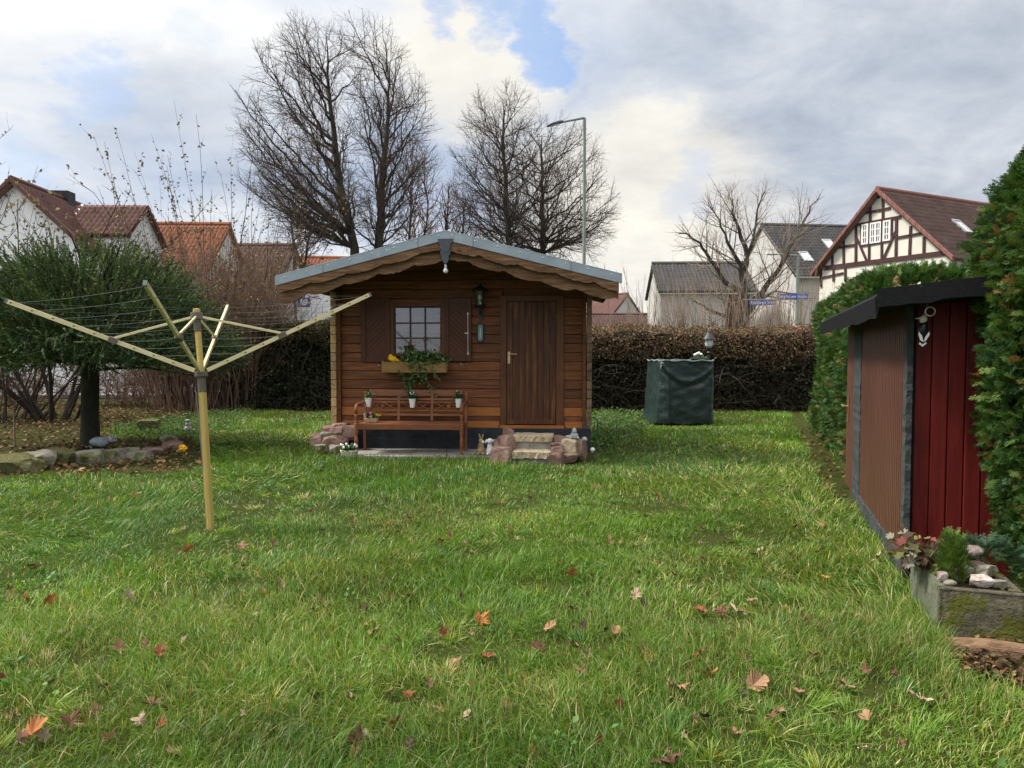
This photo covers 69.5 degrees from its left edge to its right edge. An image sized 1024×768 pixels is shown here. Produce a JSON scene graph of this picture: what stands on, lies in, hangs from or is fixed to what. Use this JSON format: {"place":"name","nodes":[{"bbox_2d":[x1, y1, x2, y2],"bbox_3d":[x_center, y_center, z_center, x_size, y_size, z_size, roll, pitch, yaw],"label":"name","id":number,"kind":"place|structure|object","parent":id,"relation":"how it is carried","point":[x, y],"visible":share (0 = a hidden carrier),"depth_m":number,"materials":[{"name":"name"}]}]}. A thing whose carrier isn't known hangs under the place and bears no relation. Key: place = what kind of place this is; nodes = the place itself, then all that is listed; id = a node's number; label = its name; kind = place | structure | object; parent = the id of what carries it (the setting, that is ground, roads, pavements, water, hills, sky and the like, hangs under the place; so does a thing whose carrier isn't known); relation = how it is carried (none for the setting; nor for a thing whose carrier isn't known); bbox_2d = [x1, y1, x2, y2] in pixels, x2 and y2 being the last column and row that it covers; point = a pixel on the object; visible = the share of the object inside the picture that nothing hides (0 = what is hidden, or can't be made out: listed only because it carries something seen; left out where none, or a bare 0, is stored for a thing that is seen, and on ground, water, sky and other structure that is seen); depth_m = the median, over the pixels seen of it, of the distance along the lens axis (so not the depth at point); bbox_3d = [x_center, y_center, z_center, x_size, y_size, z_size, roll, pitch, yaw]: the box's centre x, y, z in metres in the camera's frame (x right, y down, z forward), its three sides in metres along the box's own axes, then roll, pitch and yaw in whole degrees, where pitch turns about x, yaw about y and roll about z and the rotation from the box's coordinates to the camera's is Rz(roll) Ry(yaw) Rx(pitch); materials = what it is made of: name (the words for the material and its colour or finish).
{"place":"outdoors","nodes":[
{"label":"outdoors","id":0,"kind":"place"},
{"bbox_2d":[9,386,160,390],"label":"road","id":1,"kind":"structure","parent":0,"point":[76,387],"depth_m":29.82,"materials":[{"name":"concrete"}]},
{"bbox_2d":[546,117,585,263],"bbox_3d":[1.904,-4.477,25.987,1.435,9.736,0.299,0,2,-10],"label":"street lamp","id":2,"kind":"object","parent":1,"relation":"on","point":[555,123],"visible":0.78,"depth_m":25.87,"materials":[{"name":"metal"}]},
{"bbox_2d":[300,255,346,266],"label":"orange roofed house","id":3,"kind":"structure","parent":0,"point":[325,259],"depth_m":54.83,"materials":[{"name":"tile"}]},
{"bbox_2d":[341,448,489,458],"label":"paving","id":4,"kind":"structure","parent":0,"point":[389,452],"depth_m":10.86,"materials":[{"name":"stone"}]},
{"bbox_2d":[340,442,357,457],"bbox_3d":[-2.331,0.942,10.524,0.240,0.222,0.254,2,3,34],"label":"flower bowl","id":5,"kind":"object","parent":4,"relation":"on","point":[349,450],"visible":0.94,"depth_m":10.48,"materials":[{"name":"ceramic"}]},
{"bbox_2d":[354,390,467,454],"bbox_3d":[-1.466,0.554,10.868,1.595,0.905,0.589,0,2,4],"label":"garden bench","id":6,"kind":"object","parent":4,"relation":"on","point":[460,425],"visible":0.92,"depth_m":11.05,"materials":[{"name":"brown wood"}]},
{"bbox_2d":[363,411,380,421],"bbox_3d":[-2.055,0.481,10.828,0.263,0.160,0.152,0,2,4],"label":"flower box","id":7,"kind":"object","parent":6,"relation":"on","point":[369,416],"visible":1,"depth_m":10.81,"materials":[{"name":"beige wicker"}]},
{"bbox_2d":[0,398,1023,767],"bbox_3d":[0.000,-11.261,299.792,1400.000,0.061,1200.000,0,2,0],"label":"ground","id":8,"kind":"structure","parent":0,"point":[800,422],"depth_m":4.54,"materials":[{"name":"plant"}]},
{"bbox_2d":[0,452,49,473],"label":"border stone","id":9,"kind":"object","parent":8,"relation":"on","point":[20,461],"visible":0.7,"depth_m":9.20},
{"bbox_2d":[22,713,47,737],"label":"fallen leaf","id":10,"kind":"object","parent":8,"relation":"on","point":[34,726],"visible":1,"depth_m":2.85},
{"bbox_2d":[0,362,80,407],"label":"bare shrub","id":11,"kind":"object","parent":8,"relation":"on","point":[11,399],"visible":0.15,"depth_m":20.32,"materials":[{"name":"brown plant"}]},
{"bbox_2d":[26,449,56,468],"bbox_3d":[-6.186,1.030,9.607,0.466,0.334,0.400,-1,3,-30],"label":"border stone","id":12,"kind":"object","parent":8,"relation":"on","point":[50,456],"visible":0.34,"depth_m":9.54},
{"bbox_2d":[46,447,76,465],"bbox_3d":[-6.086,1.008,9.991,0.499,0.305,0.363,0,2,7],"label":"border stone","id":13,"kind":"object","parent":8,"relation":"on","point":[67,456],"visible":0.38,"depth_m":9.83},
{"bbox_2d":[59,707,84,733],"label":"fallen leaf","id":14,"kind":"object","parent":8,"relation":"on","point":[73,717],"visible":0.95,"depth_m":2.95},
{"bbox_2d":[0,225,177,421],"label":"lilac shrub","id":15,"kind":"object","parent":8,"relation":"on","point":[28,404],"visible":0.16,"depth_m":16.09,"materials":[{"name":"brown plant"}]},
{"bbox_2d":[0,175,178,385],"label":"white house","id":16,"kind":"structure","parent":8,"relation":"on","point":[66,202],"depth_m":32.79,"materials":[{"name":"paint"}]},
{"bbox_2d":[75,448,104,464],"bbox_3d":[-5.808,1.016,10.133,0.500,0.244,0.460,0,2,0],"label":"border stone","id":17,"kind":"object","parent":8,"relation":"on","point":[89,456],"visible":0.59,"depth_m":9.95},
{"bbox_2d":[85,433,116,447],"bbox_3d":[-6.459,0.890,11.610,0.498,0.223,0.204,0,2,-11],"label":"animal figurine","id":18,"kind":"object","parent":8,"relation":"on","point":[101,442],"visible":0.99,"depth_m":11.56,"materials":[{"name":"grey"}]},
{"bbox_2d":[37,364,174,406],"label":"bare shrub","id":19,"kind":"object","parent":8,"relation":"on","point":[108,396],"visible":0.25,"depth_m":20.34,"materials":[{"name":"brown plant"}]},
{"bbox_2d":[103,449,127,462],"bbox_3d":[-5.616,1.007,10.330,0.468,0.210,0.446,0,2,11],"label":"border stone","id":20,"kind":"object","parent":8,"relation":"on","point":[118,454],"visible":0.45,"depth_m":10.15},
{"bbox_2d":[0,401,234,477],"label":"leaf litter","id":21,"kind":"object","parent":8,"relation":"on","point":[60,423],"visible":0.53,"depth_m":12.79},
{"bbox_2d":[0,121,237,422],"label":"lilac shrub","id":22,"kind":"object","parent":8,"relation":"on","point":[35,393],"visible":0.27,"depth_m":16.59,"materials":[{"name":"brown plant"}]},
{"bbox_2d":[0,225,253,449],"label":"spruce tree","id":23,"kind":"object","parent":8,"relation":"on","point":[27,338],"visible":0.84,"depth_m":10.69,"materials":[{"name":"green plant"}]},
{"bbox_2d":[79,363,194,408],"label":"bare shrub","id":24,"kind":"object","parent":8,"relation":"on","point":[132,388],"visible":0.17,"depth_m":19.99,"materials":[{"name":"brown plant"}]},
{"bbox_2d":[125,450,153,460],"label":"border stone","id":25,"kind":"object","parent":8,"relation":"on","point":[139,455],"visible":0.77,"depth_m":10.35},
{"bbox_2d":[136,419,159,431],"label":"border stone","id":26,"kind":"object","parent":8,"relation":"on","point":[148,423],"visible":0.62,"depth_m":14.16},
{"bbox_2d":[141,446,168,455],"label":"border stone","id":27,"kind":"object","parent":8,"relation":"on","point":[163,450],"visible":0.48,"depth_m":10.81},
{"bbox_2d":[108,405,252,436],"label":"ground cover","id":28,"kind":"object","parent":8,"relation":"on","point":[220,411],"visible":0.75,"depth_m":15.23,"materials":[{"name":"green plant"}]},
{"bbox_2d":[91,208,282,411],"bbox_3d":[-8.537,-1.928,19.059,5.283,5.245,5.373,0,2,0],"label":"brown shrub","id":29,"kind":"object","parent":8,"relation":"on","point":[177,387],"visible":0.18,"depth_m":18.78,"materials":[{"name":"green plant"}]},
{"bbox_2d":[4,280,371,529],"bbox_3d":[-2.649,0.241,6.236,2.063,2.090,2.246,1,3,31],"label":"rotary clothes dryer","id":30,"kind":"object","parent":8,"relation":"on","point":[196,317],"visible":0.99,"depth_m":6.25,"materials":[{"name":"beige metal"}]},
{"bbox_2d":[157,221,244,296],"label":"orange roofed house","id":31,"kind":"structure","parent":8,"relation":"on","point":[214,227],"depth_m":41.40,"materials":[{"name":"tile"}]},
{"bbox_2d":[80,103,365,410],"bbox_3d":[-7.465,-3.133,19.058,7.142,7.653,5.445,0,2,0],"label":"tall shrub","id":32,"kind":"object","parent":8,"relation":"on","point":[233,230],"visible":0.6,"depth_m":19.02,"materials":[{"name":"brown plant"}]},
{"bbox_2d":[142,212,311,395],"bbox_3d":[-8.935,-2.292,22.822,5.650,5.652,5.453,0,2,0],"label":"brown shrub","id":33,"kind":"object","parent":8,"relation":"on","point":[297,263],"visible":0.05,"depth_m":22.45,"materials":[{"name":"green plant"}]},
{"bbox_2d":[174,233,300,322],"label":"brown shrub","id":34,"kind":"object","parent":8,"relation":"on","point":[242,271],"visible":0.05,"depth_m":22.30,"materials":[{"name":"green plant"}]},
{"bbox_2d":[176,238,306,398],"bbox_3d":[-7.692,-1.738,20.928,3.840,4.704,3.696,2,3,32],"label":"brown shrub","id":35,"kind":"object","parent":8,"relation":"on","point":[245,286],"visible":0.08,"depth_m":20.66,"materials":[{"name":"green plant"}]},
{"bbox_2d":[159,232,329,409],"bbox_3d":[-7.037,-1.634,19.320,5.082,4.636,3.780,0,2,0],"label":"brown shrub","id":36,"kind":"object","parent":8,"relation":"on","point":[249,321],"visible":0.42,"depth_m":18.84,"materials":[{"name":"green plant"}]},
{"bbox_2d":[187,304,336,410],"bbox_3d":[-5.396,-0.310,19.092,5.911,3.767,2.551,0,2,0],"label":"dark hedge","id":37,"kind":"object","parent":8,"relation":"on","point":[306,384],"visible":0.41,"depth_m":19.04,"materials":[{"name":"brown plant"}]},
{"bbox_2d":[232,243,306,322],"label":"brown roofed house","id":38,"kind":"structure","parent":8,"relation":"on","point":[269,248],"depth_m":45.84,"materials":[{"name":"tile"}]},
{"bbox_2d":[264,195,326,320],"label":"bare tree","id":39,"kind":"object","parent":8,"relation":"on","point":[305,257],"visible":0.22,"depth_m":45.66,"materials":[{"name":"brown plant"}]},
{"bbox_2d":[295,294,332,321],"bbox_3d":[-5.398,-0.980,20.542,1.257,3.210,0.090,0,2,0],"label":"notice panel","id":40,"kind":"object","parent":8,"relation":"on","point":[321,310],"visible":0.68,"depth_m":20.48,"materials":[{"name":"white plastic"}]},
{"bbox_2d":[308,433,319,440],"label":"stone","id":41,"kind":"object","parent":8,"relation":"on","point":[312,435],"visible":0.21,"depth_m":10.94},
{"bbox_2d":[319,432,339,439],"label":"stone","id":42,"kind":"object","parent":41,"relation":"on","point":[324,434],"visible":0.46,"depth_m":10.86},
{"bbox_2d":[329,427,342,435],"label":"stone","id":43,"kind":"object","parent":42,"relation":"on","point":[336,429],"visible":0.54,"depth_m":11.05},
{"bbox_2d":[336,425,354,439],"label":"stone","id":44,"kind":"object","parent":43,"relation":"on","point":[348,432],"visible":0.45,"depth_m":11.09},
{"bbox_2d":[225,5,441,256],"bbox_3d":[-8.455,-9.018,35.635,10.363,18.027,9.339,0,2,0],"label":"lime tree","id":45,"kind":"object","parent":8,"relation":"on","point":[316,208],"visible":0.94,"depth_m":34.61,"materials":[{"name":"brown plant"}]},
{"bbox_2d":[322,435,348,447],"bbox_3d":[-2.587,0.863,10.817,0.363,0.248,0.272,0,2,0],"label":"stone","id":46,"kind":"object","parent":8,"relation":"on","point":[333,439],"visible":0.49,"depth_m":10.70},
{"bbox_2d":[345,745,360,756],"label":"fallen leaf","id":47,"kind":"object","parent":8,"relation":"on","point":[357,748],"visible":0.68,"depth_m":2.74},
{"bbox_2d":[346,723,371,754],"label":"fallen leaf","id":48,"kind":"object","parent":8,"relation":"on","point":[356,733],"visible":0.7,"depth_m":2.80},
{"bbox_2d":[387,130,451,242],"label":"bare tree","id":49,"kind":"object","parent":8,"relation":"on","point":[426,224],"visible":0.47,"depth_m":45.43,"materials":[{"name":"brown plant"}]},
{"bbox_2d":[275,230,621,452],"bbox_3d":[-0.751,-0.599,12.342,4.780,3.186,4.490,0,2,4],"label":"garden hut","id":50,"kind":"object","parent":8,"relation":"on","point":[419,299],"visible":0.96,"depth_m":11.24,"materials":[{"name":"brown wood"}]},
{"bbox_2d":[382,361,448,372],"bbox_3d":[-1.462,-0.263,11.203,1.012,0.177,0.192,0,2,4],"label":"window box","id":51,"kind":"object","parent":50,"relation":"attached to","point":[401,367],"visible":0.92,"depth_m":11.11,"materials":[{"name":"brown wood"}]},
{"bbox_2d":[397,343,451,397],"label":"ivy plant","id":52,"kind":"object","parent":51,"relation":"in","point":[412,356],"visible":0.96,"depth_m":11.10,"materials":[{"name":"green plant"}]},
{"bbox_2d":[390,303,443,355],"bbox_3d":[-1.417,-0.832,11.664,1.192,1.294,0.755,0,2,4],"label":"window","id":53,"kind":"structure","parent":50,"relation":"in","point":[393,306],"depth_m":11.30,"materials":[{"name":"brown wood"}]},
{"bbox_2d":[471,283,487,320],"bbox_3d":[-0.483,-1.235,11.101,0.216,0.550,0.259,2,3,34],"label":"wall lantern","id":54,"kind":"object","parent":50,"relation":"attached to","point":[477,289],"depth_m":11.08,"materials":[{"name":"black metal"}]},
{"bbox_2d":[507,302,555,424],"bbox_3d":[0.292,-0.314,11.198,0.741,1.861,0.108,0,2,4],"label":"door","id":55,"kind":"structure","parent":50,"relation":"in","point":[521,317],"depth_m":11.21,"materials":[{"name":"brown wood"}]},
{"bbox_2d":[427,180,478,236],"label":"bare tree","id":56,"kind":"object","parent":8,"relation":"on","point":[447,221],"visible":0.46,"depth_m":45.45,"materials":[{"name":"brown plant"}]},
{"bbox_2d":[160,405,807,410],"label":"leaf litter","id":57,"kind":"object","parent":8,"relation":"on","point":[329,408],"visible":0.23,"depth_m":18.96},
{"bbox_2d":[490,446,512,463],"bbox_3d":[-0.139,0.965,10.019,0.296,0.260,0.385,1,3,13],"label":"stone","id":58,"kind":"object","parent":8,"relation":"on","point":[502,454],"visible":0.79,"depth_m":9.85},
{"bbox_2d":[497,434,517,449],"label":"stone","id":59,"kind":"object","parent":58,"relation":"on","point":[506,440],"visible":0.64,"depth_m":10.17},
{"bbox_2d":[439,77,566,251],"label":"lime tree","id":60,"kind":"object","parent":8,"relation":"on","point":[504,182],"visible":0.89,"depth_m":40.99,"materials":[{"name":"brown plant"}]},
{"bbox_2d":[0,422,1005,767],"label":"lawn weeds","id":61,"kind":"object","parent":8,"relation":"on","point":[576,718],"visible":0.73,"depth_m":5.83,"materials":[{"name":"green plant"}]},
{"bbox_2d":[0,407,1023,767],"bbox_3d":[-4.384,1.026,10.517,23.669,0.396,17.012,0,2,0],"label":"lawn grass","id":62,"kind":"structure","parent":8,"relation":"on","point":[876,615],"depth_m":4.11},
{"bbox_2d":[512,432,553,463],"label":"garden steps","id":63,"kind":"structure","parent":8,"relation":"on","point":[533,447],"depth_m":10.23,"materials":[{"name":"stone"}]},
{"bbox_2d":[478,109,624,264],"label":"lime tree","id":64,"kind":"object","parent":8,"relation":"on","point":[558,243],"visible":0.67,"depth_m":42.61,"materials":[{"name":"brown plant"}]},
{"bbox_2d":[548,452,564,465],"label":"stone","id":65,"kind":"object","parent":8,"relation":"on","point":[558,458],"visible":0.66,"depth_m":9.81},
{"bbox_2d":[564,452,577,463],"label":"stone","id":66,"kind":"object","parent":8,"relation":"on","point":[570,457],"visible":0.64,"depth_m":9.96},
{"bbox_2d":[561,438,576,452],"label":"stone","id":67,"kind":"object","parent":66,"relation":"on","point":[569,445],"visible":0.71,"depth_m":10.11,"materials":[{"name":"stone"}]},
{"bbox_2d":[577,440,587,461],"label":"stone","id":68,"kind":"object","parent":8,"relation":"on","point":[582,449],"visible":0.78,"depth_m":10.16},
{"bbox_2d":[592,406,648,450],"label":"ground cover","id":69,"kind":"object","parent":8,"relation":"on","point":[616,414],"visible":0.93,"depth_m":14.65,"materials":[{"name":"green plant"}]},
{"bbox_2d":[604,252,700,332],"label":"sapling clump","id":70,"kind":"object","parent":8,"relation":"on","point":[654,312],"visible":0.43,"depth_m":22.34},
{"bbox_2d":[624,264,702,334],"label":"sapling clump","id":71,"kind":"object","parent":8,"relation":"on","point":[673,314],"visible":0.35,"depth_m":22.76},
{"bbox_2d":[537,310,816,411],"bbox_3d":[4.029,-0.173,19.076,10.416,3.876,3.064,0,2,0],"label":"brown hedge","id":72,"kind":"object","parent":8,"relation":"on","point":[767,369],"visible":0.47,"depth_m":18.89,"materials":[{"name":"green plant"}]},
{"bbox_2d":[643,359,714,424],"bbox_3d":[3.548,0.148,15.821,1.272,1.357,1.289,0,2,-4],"label":"covered tank","id":73,"kind":"object","parent":8,"relation":"on","point":[678,392],"visible":1,"depth_m":15.24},
{"bbox_2d":[703,328,714,359],"bbox_3d":[4.515,-0.256,16.971,0.290,2.068,0.283,0,2,0],"label":"garden lantern","id":74,"kind":"object","parent":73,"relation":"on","point":[708,338],"visible":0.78,"depth_m":16.89,"materials":[{"name":"white metal"}]},
{"bbox_2d":[650,256,734,333],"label":"sapling clump","id":75,"kind":"object","parent":8,"relation":"on","point":[705,311],"visible":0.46,"depth_m":22.55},
{"bbox_2d":[651,259,745,328],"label":"sapling clump","id":76,"kind":"object","parent":8,"relation":"on","point":[701,303],"visible":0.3,"depth_m":23.46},
{"bbox_2d":[683,256,778,333],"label":"sapling clump","id":77,"kind":"object","parent":8,"relation":"on","point":[736,308],"visible":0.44,"depth_m":22.84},
{"bbox_2d":[669,174,841,327],"bbox_3d":[9.924,-4.264,30.754,7.091,8.925,4.515,0,2,0],"label":"bare tree","id":78,"kind":"object","parent":8,"relation":"on","point":[742,267],"visible":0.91,"depth_m":30.72,"materials":[{"name":"brown plant"}]},
{"bbox_2d":[746,667,768,690],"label":"fallen leaf","id":79,"kind":"object","parent":8,"relation":"on","point":[756,680],"visible":0.98,"depth_m":3.30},
{"bbox_2d":[728,263,789,333],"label":"sapling clump","id":80,"kind":"object","parent":8,"relation":"on","point":[746,302],"visible":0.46,"depth_m":23.50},
{"bbox_2d":[766,253,798,322],"bbox_3d":[12.558,-3.030,34.402,1.617,6.127,0.193,0,2,0],"label":"street lamp","id":81,"kind":"object","parent":8,"relation":"on","point":[797,273],"visible":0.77,"depth_m":34.26,"materials":[{"name":"metal"}]},
{"bbox_2d":[756,259,826,332],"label":"sapling clump","id":82,"kind":"object","parent":8,"relation":"on","point":[788,311],"visible":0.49,"depth_m":22.54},
{"bbox_2d":[755,265,842,332],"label":"sapling clump","id":83,"kind":"object","parent":8,"relation":"on","point":[812,302],"visible":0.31,"depth_m":22.99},
{"bbox_2d":[795,425,850,504],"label":"leaf litter","id":84,"kind":"object","parent":8,"relation":"on","point":[809,440],"visible":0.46,"depth_m":10.19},
{"bbox_2d":[805,258,1002,468],"bbox_3d":[5.642,-0.216,9.799,2.806,2.776,10.114,1,3,17],"label":"thuja hedge","id":85,"kind":"object","parent":8,"relation":"on","point":[827,414],"visible":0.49,"depth_m":9.77,"materials":[{"name":"green plant"}]},
{"bbox_2d":[821,273,1023,586],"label":"garden shed","id":86,"kind":"structure","parent":8,"relation":"on","point":[913,459],"depth_m":4.85,"materials":[{"name":"red wood"}]},
{"bbox_2d":[841,325,854,489],"bbox_3d":[3.565,0.247,7.828,0.091,1.720,0.719,1,3,18],"label":"shed door","id":87,"kind":"structure","parent":86,"relation":"in","point":[851,330],"depth_m":7.86,"materials":[{"name":"brown wood"}]},
{"bbox_2d":[915,303,935,346],"bbox_3d":[2.599,-0.389,4.648,0.119,0.309,0.061,1,3,18],"label":"bird ornament","id":88,"kind":"object","parent":86,"relation":"hanging from","point":[922,330],"visible":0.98,"depth_m":4.64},
{"bbox_2d":[910,557,1023,642],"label":"stone trough","id":89,"kind":"object","parent":8,"relation":"on","point":[982,612],"visible":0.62,"depth_m":3.79,"materials":[{"name":"stone"}]},
{"bbox_2d":[881,525,969,574],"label":"broad leaved plant","id":90,"kind":"object","parent":89,"relation":"in","point":[915,553],"visible":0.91,"depth_m":4.15,"materials":[{"name":"pink plant"}]},
{"bbox_2d":[930,526,975,583],"bbox_3d":[2.404,0.942,4.017,0.231,0.327,0.233,2,3,33],"label":"dwarf conifer","id":91,"kind":"object","parent":89,"relation":"in","point":[952,554],"visible":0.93,"depth_m":3.98,"materials":[{"name":"green plant"}]},
{"bbox_2d":[922,530,1023,573],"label":"creeping juniper","id":92,"kind":"object","parent":89,"relation":"on","point":[999,546],"visible":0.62,"depth_m":4.14,"materials":[{"name":"green plant"}]},
{"bbox_2d":[966,545,984,557],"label":"trough stone","id":93,"kind":"object","parent":89,"relation":"on","point":[974,550],"visible":0.45,"depth_m":4.09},
{"bbox_2d":[969,574,994,587],"bbox_3d":[2.437,1.024,3.845,0.116,0.059,0.078,1,3,17],"label":"trough stone","id":94,"kind":"object","parent":89,"relation":"on","point":[982,580],"visible":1,"depth_m":3.82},
{"bbox_2d":[972,564,998,576],"bbox_3d":[2.537,0.996,3.973,0.132,0.059,0.094,-2,3,-32],"label":"trough stone","id":95,"kind":"object","parent":89,"relation":"on","point":[989,570],"visible":0.9,"depth_m":3.94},
{"bbox_2d":[944,636,1023,661],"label":"rotten branch","id":96,"kind":"object","parent":8,"relation":"on","point":[999,648],"visible":0.51,"depth_m":3.58,"materials":[{"name":"brown wood"}]},
{"bbox_2d":[947,634,1023,687],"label":"leaf litter","id":97,"kind":"object","parent":8,"relation":"on","point":[1000,662],"visible":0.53,"depth_m":3.44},
{"bbox_2d":[956,144,1023,589],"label":"thuja tree","id":98,"kind":"object","parent":8,"relation":"on","point":[1001,221],"visible":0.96,"depth_m":4.31,"materials":[{"name":"green plant"}]},
{"bbox_2d":[0,0,1023,312],"label":"sky","id":99,"kind":"structure","parent":0,"point":[844,99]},
{"bbox_2d":[586,292,638,312],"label":"house","id":100,"kind":"structure","parent":0,"point":[619,305],"depth_m":74.71,"materials":[{"name":"red paint"}]},
{"bbox_2d":[586,312,646,333],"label":"house","id":101,"kind":"structure","parent":0,"point":[618,318],"depth_m":59.33,"materials":[{"name":"grey paint"}]},
{"bbox_2d":[645,261,757,334],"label":"white house","id":102,"kind":"structure","parent":0,"point":[665,268],"depth_m":45.45,"materials":[{"name":"grey paint"}]},
{"bbox_2d":[725,295,749,333],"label":"barn door","id":103,"kind":"structure","parent":102,"relation":"in","point":[730,322],"depth_m":44.55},
{"bbox_2d":[744,223,846,332],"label":"white gabled house","id":104,"kind":"structure","parent":0,"point":[826,237],"depth_m":47.67,"materials":[{"name":"grey paint"}]},
{"bbox_2d":[810,186,991,301],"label":"half timbered house","id":105,"kind":"structure","parent":0,"point":[885,225],"depth_m":36.55,"materials":[{"name":"beige paint"}]},
{"bbox_2d":[861,223,867,244],"bbox_3d":[17.786,-7.550,37.227,0.062,1.019,0.391,-1,3,-27],"label":"window","id":106,"kind":"structure","parent":105,"relation":"in","point":[864,227],"depth_m":37.22,"materials":[{"name":"white wood"}]},
{"bbox_2d":[869,221,880,243],"bbox_3d":[18.056,-7.522,36.696,0.062,1.025,0.613,-1,3,-27],"label":"window","id":107,"kind":"structure","parent":105,"relation":"in","point":[875,227],"depth_m":36.66,"materials":[{"name":"white wood"}]},
{"bbox_2d":[882,220,890,240],"bbox_3d":[18.337,-7.508,36.143,0.062,0.998,0.414,-1,3,-27],"label":"window","id":108,"kind":"structure","parent":105,"relation":"in","point":[886,236],"depth_m":36.13,"materials":[{"name":"white wood"}]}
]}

